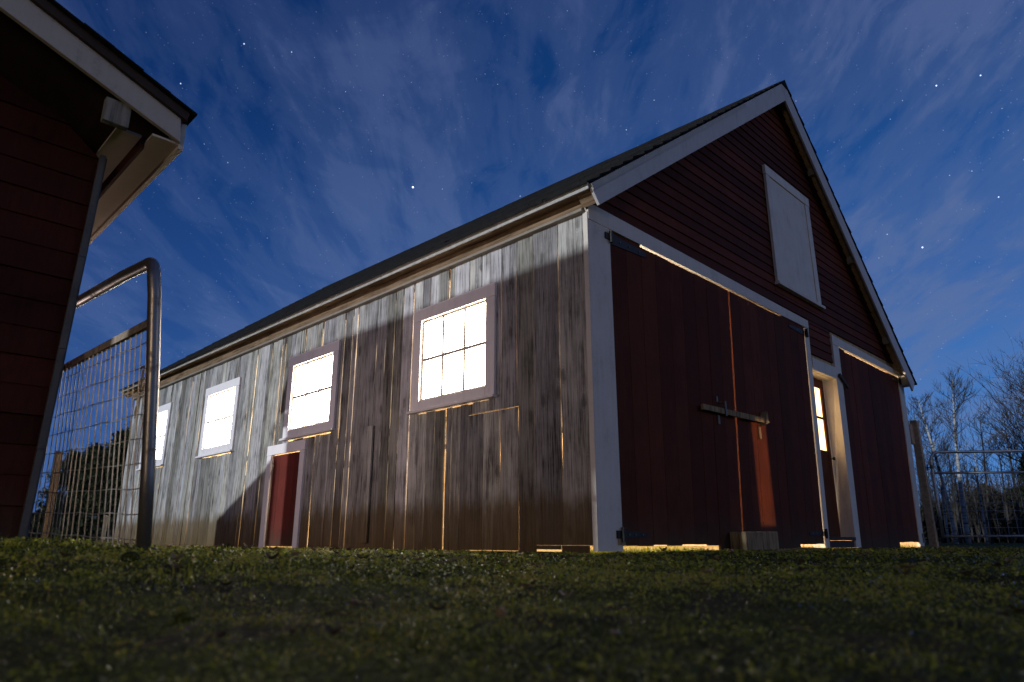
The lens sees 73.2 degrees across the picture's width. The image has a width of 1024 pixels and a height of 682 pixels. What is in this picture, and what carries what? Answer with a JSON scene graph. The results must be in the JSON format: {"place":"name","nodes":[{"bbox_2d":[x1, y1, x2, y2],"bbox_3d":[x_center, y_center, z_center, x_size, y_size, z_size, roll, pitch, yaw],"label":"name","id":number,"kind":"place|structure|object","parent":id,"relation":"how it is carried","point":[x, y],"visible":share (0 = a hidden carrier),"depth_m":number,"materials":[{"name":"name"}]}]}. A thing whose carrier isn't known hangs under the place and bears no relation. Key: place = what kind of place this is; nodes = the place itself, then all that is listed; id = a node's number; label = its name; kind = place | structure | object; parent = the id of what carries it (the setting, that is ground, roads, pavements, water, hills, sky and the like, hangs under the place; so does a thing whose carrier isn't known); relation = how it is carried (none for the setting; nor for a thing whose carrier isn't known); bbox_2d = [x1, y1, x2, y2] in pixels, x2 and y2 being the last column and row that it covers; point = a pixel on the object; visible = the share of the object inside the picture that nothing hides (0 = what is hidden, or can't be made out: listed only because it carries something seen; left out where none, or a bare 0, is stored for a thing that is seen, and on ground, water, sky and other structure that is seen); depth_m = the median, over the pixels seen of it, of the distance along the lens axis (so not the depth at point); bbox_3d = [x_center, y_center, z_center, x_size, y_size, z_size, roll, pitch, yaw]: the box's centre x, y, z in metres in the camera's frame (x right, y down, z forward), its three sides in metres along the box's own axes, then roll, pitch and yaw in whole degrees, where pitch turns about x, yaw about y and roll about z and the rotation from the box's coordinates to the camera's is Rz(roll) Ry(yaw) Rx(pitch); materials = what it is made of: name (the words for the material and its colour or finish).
{"place":"outdoors","nodes":[
{"label":"outdoors","id":0,"kind":"place"},
{"bbox_2d":[0,536,1023,681],"bbox_3d":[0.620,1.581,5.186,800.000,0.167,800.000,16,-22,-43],"label":"ground","id":1,"kind":"structure","parent":0,"point":[182,669],"depth_m":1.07,"materials":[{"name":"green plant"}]},
{"bbox_2d":[40,451,61,539],"bbox_3d":[-5.353,1.877,7.994,0.070,1.204,0.070,16,-22,-43],"label":"fence post","id":2,"kind":"object","parent":1,"relation":"on","point":[50,494],"visible":0.37,"depth_m":7.99,"materials":[{"name":"brown wood"}]},
{"bbox_2d":[29,447,93,540],"bbox_3d":[-15.152,5.194,23.281,2.692,3.264,2.440,-7,-17,21],"label":"evergreen tree","id":3,"kind":"object","parent":1,"relation":"on","point":[58,495],"visible":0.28,"depth_m":23.07,"materials":[{"name":"green plant"}]},
{"bbox_2d":[27,507,106,541],"bbox_3d":[-34.752,10.546,39.624,37.334,2.610,14.514,0,-16,0],"label":"hedgerow","id":4,"kind":"object","parent":1,"relation":"on","point":[34,530],"visible":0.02,"depth_m":33.05,"materials":[{"name":"green plant"}]},
{"bbox_2d":[59,442,102,540],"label":"evergreen tree","id":5,"kind":"object","parent":1,"relation":"on","point":[75,526],"visible":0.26,"depth_m":22.12,"materials":[{"name":"green plant"}]},
{"bbox_2d":[64,447,111,541],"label":"evergreen tree","id":6,"kind":"object","parent":1,"relation":"on","point":[83,498],"visible":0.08,"depth_m":19.15,"materials":[{"name":"green plant"}]},
{"bbox_2d":[28,257,161,550],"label":"wire gate","id":7,"kind":"structure","parent":1,"relation":"on","point":[151,324],"depth_m":3.09,"materials":[{"name":"grey metal"}]},
{"bbox_2d":[133,365,144,465],"bbox_3d":[-1.614,0.318,2.975,0.032,0.439,0.082,16,-22,-43],"label":"baling twine","id":8,"kind":"object","parent":7,"relation":"attached to","point":[141,382],"visible":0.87,"depth_m":2.99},
{"bbox_2d":[0,0,196,539],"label":"shed","id":9,"kind":"structure","parent":1,"relation":"on","point":[94,124],"depth_m":3.53,"materials":[{"name":"wood"}]},
{"bbox_2d":[72,427,128,541],"bbox_3d":[-10.226,3.795,18.164,2.414,3.096,2.180,16,-22,-43],"label":"evergreen tree","id":10,"kind":"object","parent":1,"relation":"on","point":[92,483],"visible":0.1,"depth_m":17.63,"materials":[{"name":"green plant"}]},
{"bbox_2d":[72,415,130,532],"bbox_3d":[-9.363,3.449,17.334,2.428,3.296,2.586,5,-17,-18],"label":"evergreen tree","id":11,"kind":"object","parent":1,"relation":"on","point":[97,495],"visible":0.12,"depth_m":16.75,"materials":[{"name":"green plant"}]},
{"bbox_2d":[100,515,108,539],"bbox_3d":[-4.337,2.075,7.311,0.040,0.443,0.040,16,-22,-43],"label":"stake","id":12,"kind":"object","parent":1,"relation":"on","point":[106,523],"visible":0.39,"depth_m":7.33,"materials":[{"name":"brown wood"}]},
{"bbox_2d":[120,551,139,562],"bbox_3d":[-1.136,0.646,2.053,0.054,0.039,0.038,16,-22,-43],"label":"clod","id":13,"kind":"object","parent":1,"relation":"on","point":[133,555],"visible":0.77,"depth_m":2.04,"materials":[{"name":"soil"}]},
{"bbox_2d":[175,612,191,622],"bbox_3d":[-0.557,0.469,1.167,0.026,0.019,0.021,16,-22,-43],"label":"clod","id":14,"kind":"object","parent":1,"relation":"on","point":[183,616],"visible":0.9,"depth_m":1.16,"materials":[{"name":"soil"}]},
{"bbox_2d":[435,556,469,564],"bbox_3d":[-0.213,0.791,2.484,0.132,0.032,0.011,7,-17,-21],"label":"twig","id":15,"kind":"object","parent":1,"relation":"on","point":[452,559],"visible":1,"depth_m":2.48,"materials":[{"name":"wood"}]},
{"bbox_2d":[0,534,915,583],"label":"tall grass","id":16,"kind":"structure","parent":1,"relation":"on","point":[189,572],"depth_m":2.05,"materials":[{"name":"green plant"}]},
{"bbox_2d":[0,538,1023,637],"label":"leaf litter","id":17,"kind":"object","parent":1,"relation":"on","point":[500,612],"visible":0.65,"depth_m":1.97,"materials":[{"name":"brown plant"}]},
{"bbox_2d":[114,80,924,552],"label":"barn","id":18,"kind":"structure","parent":1,"relation":"on","point":[682,336],"depth_m":7.46,"materials":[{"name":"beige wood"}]},
{"bbox_2d":[136,402,172,470],"bbox_3d":[-6.498,1.755,12.557,0.102,1.118,1.294,16,-22,-43],"label":"window","id":19,"kind":"structure","parent":18,"relation":"in","point":[164,411],"depth_m":12.37,"materials":[{"name":"beige glass"}]},
{"bbox_2d":[195,377,241,458],"bbox_3d":[-4.505,1.206,10.670,0.152,1.118,1.296,16,-22,-43],"label":"window","id":20,"kind":"structure","parent":18,"relation":"in","point":[220,431],"depth_m":10.68,"materials":[{"name":"beige glass"}]},
{"bbox_2d":[258,439,307,548],"bbox_3d":[-2.903,1.951,8.751,0.061,1.305,1.010,16,-22,-43],"label":"side door","id":21,"kind":"structure","parent":18,"relation":"in","point":[285,508],"depth_m":8.74,"materials":[{"name":"red wood"}]},
{"bbox_2d":[279,340,341,440],"bbox_3d":[-2.536,0.655,8.773,0.152,1.118,1.297,16,-22,-43],"label":"window","id":22,"kind":"structure","parent":18,"relation":"in","point":[313,405],"depth_m":8.77,"materials":[{"name":"beige glass"}]},
{"bbox_2d":[406,282,496,414],"bbox_3d":[-0.582,0.108,6.890,0.152,1.118,1.298,16,-22,-43],"label":"window","id":23,"kind":"structure","parent":18,"relation":"in","point":[456,360],"depth_m":6.87,"materials":[{"name":"beige glass"}]},
{"bbox_2d":[605,230,741,550],"bbox_3d":[1.593,0.532,6.435,2.220,2.765,0.077,16,-22,-43],"label":"barn door","id":24,"kind":"structure","parent":18,"relation":"in","point":[679,474],"depth_m":6.32,"materials":[{"name":"red wood"}]},
{"bbox_2d":[728,291,827,548],"bbox_3d":[3.052,0.939,7.831,2.202,2.764,0.077,16,-22,-43],"label":"barn door","id":25,"kind":"structure","parent":18,"relation":"in","point":[779,486],"depth_m":7.74,"materials":[{"name":"red wood"}]},
{"bbox_2d":[813,378,840,536],"bbox_3d":[3.956,1.453,8.856,0.852,2.060,0.083,16,-22,-43],"label":"entry door","id":26,"kind":"structure","parent":18,"relation":"in","point":[828,476],"depth_m":9.00,"materials":[{"name":"red"}]},
{"bbox_2d":[839,348,918,548],"bbox_3d":[5.441,1.630,10.109,2.756,2.714,0.077,16,-22,-43],"label":"barn door","id":27,"kind":"structure","parent":18,"relation":"in","point":[879,457],"depth_m":9.97,"materials":[{"name":"red wood"}]},
{"bbox_2d":[590,544,916,552],"bbox_3d":[3.333,2.408,8.055,7.822,0.096,0.793,16,-22,-43],"label":"foundation","id":28,"kind":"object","parent":1,"relation":"on","point":[645,549],"depth_m":6.02,"materials":[{"name":"beige concrete"}]},
{"bbox_2d":[730,531,778,550],"bbox_3d":[2.358,1.938,6.685,0.674,0.182,0.172,16,-22,-43],"label":"timber block","id":29,"kind":"object","parent":1,"relation":"on","point":[756,540],"depth_m":6.52,"materials":[{"name":"grey wood"}]},
{"bbox_2d":[771,547,822,552],"bbox_3d":[1.820,1.335,4.399,0.349,0.034,0.011,2,-16,-5],"label":"stick","id":30,"kind":"object","parent":1,"relation":"on","point":[795,549],"visible":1,"depth_m":4.40,"materials":[{"name":"wood"}]},
{"bbox_2d":[910,420,938,546],"bbox_3d":[6.683,2.332,11.171,0.110,2.104,0.110,16,-22,-43],"label":"gate post","id":31,"kind":"object","parent":1,"relation":"on","point":[926,498],"visible":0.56,"depth_m":11.12,"materials":[{"name":"wood"}]},
{"bbox_2d":[909,424,915,444],"bbox_3d":[6.555,1.533,11.326,0.173,0.325,0.045,16,-22,-43],"label":"spacer board","id":32,"kind":"object","parent":31,"relation":"attached to","point":[912,434],"visible":0.77,"depth_m":11.29,"materials":[{"name":"grey wood"}]},
{"bbox_2d":[926,450,1023,537],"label":"pipe gate","id":33,"kind":"structure","parent":31,"relation":"attached to","point":[931,467],"depth_m":11.12,"materials":[{"name":"grey metal"}]},
{"bbox_2d":[907,393,958,543],"bbox_3d":[14.383,4.271,23.673,1.271,5.260,2.121,16,-22,-43],"label":"birch tree","id":34,"kind":"object","parent":1,"relation":"on","point":[952,524],"visible":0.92,"depth_m":23.75,"materials":[{"name":"white plant"}]},
{"bbox_2d":[906,394,959,540],"bbox_3d":[18.505,5.670,30.872,3.964,6.587,3.155,16,-22,-43],"label":"bare tree","id":35,"kind":"object","parent":1,"relation":"on","point":[922,434],"visible":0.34,"depth_m":30.92,"materials":[{"name":"brown plant"}]},
{"bbox_2d":[921,431,964,542],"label":"birch tree","id":36,"kind":"object","parent":1,"relation":"on","point":[946,523],"visible":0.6,"depth_m":27.34,"materials":[{"name":"white plant"}]},
{"bbox_2d":[909,412,984,542],"bbox_3d":[19.804,6.173,32.122,4.706,6.315,4.853,16,-22,-43],"label":"bare tree","id":37,"kind":"object","parent":1,"relation":"on","point":[942,540],"visible":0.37,"depth_m":32.78,"materials":[{"name":"brown plant"}]},
{"bbox_2d":[927,438,980,542],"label":"bare tree","id":38,"kind":"object","parent":1,"relation":"on","point":[957,516],"visible":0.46,"depth_m":33.05,"materials":[{"name":"brown plant"}]},
{"bbox_2d":[908,366,1016,543],"bbox_3d":[17.632,4.313,26.995,4.587,7.028,3.127,-8,-18,26],"label":"birch tree","id":39,"kind":"object","parent":1,"relation":"on","point":[960,486],"visible":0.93,"depth_m":27.10,"materials":[{"name":"white plant"}]},
{"bbox_2d":[915,453,1023,542],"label":"woods","id":40,"kind":"object","parent":1,"relation":"on","point":[968,494],"visible":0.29,"depth_m":39.09,"materials":[{"name":"brown plant"}]},
{"bbox_2d":[920,482,1023,542],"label":"undergrowth","id":41,"kind":"object","parent":1,"relation":"on","point":[999,504],"visible":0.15,"depth_m":43.22,"materials":[{"name":"brown plant"}]},
{"bbox_2d":[931,407,1023,543],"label":"bare tree","id":42,"kind":"object","parent":1,"relation":"on","point":[1016,496],"visible":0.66,"depth_m":28.60,"materials":[{"name":"brown plant"}]},
{"bbox_2d":[966,444,992,543],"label":"birch tree","id":43,"kind":"object","parent":1,"relation":"on","point":[983,518],"visible":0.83,"depth_m":25.47,"materials":[{"name":"white plant"}]},
{"bbox_2d":[943,404,1017,542],"bbox_3d":[20.285,5.587,29.447,3.714,5.956,2.954,16,-22,-43],"label":"bare tree","id":44,"kind":"object","parent":1,"relation":"on","point":[989,513],"visible":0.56,"depth_m":29.58,"materials":[{"name":"brown plant"}]},
{"bbox_2d":[948,351,1023,473],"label":"bare tree","id":45,"kind":"object","parent":1,"relation":"on","point":[1010,413],"visible":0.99,"depth_m":21.77,"materials":[{"name":"brown plant"}]},
{"bbox_2d":[948,436,1023,542],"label":"bare tree","id":46,"kind":"object","parent":1,"relation":"on","point":[1006,506],"visible":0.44,"depth_m":32.26,"materials":[{"name":"brown plant"}]},
{"bbox_2d":[950,337,1023,430],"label":"bare tree","id":47,"kind":"object","parent":1,"relation":"on","point":[1006,389],"visible":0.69,"depth_m":26.72,"materials":[{"name":"brown plant"}]},
{"bbox_2d":[996,456,1023,531],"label":"evergreen tree","id":48,"kind":"object","parent":1,"relation":"on","point":[1020,500],"visible":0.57,"depth_m":29.67,"materials":[{"name":"green plant"}]},
{"bbox_2d":[33,0,1023,516],"label":"sky","id":49,"kind":"structure","parent":0,"point":[327,141],"materials":[{"name":"blue"}]}
]}

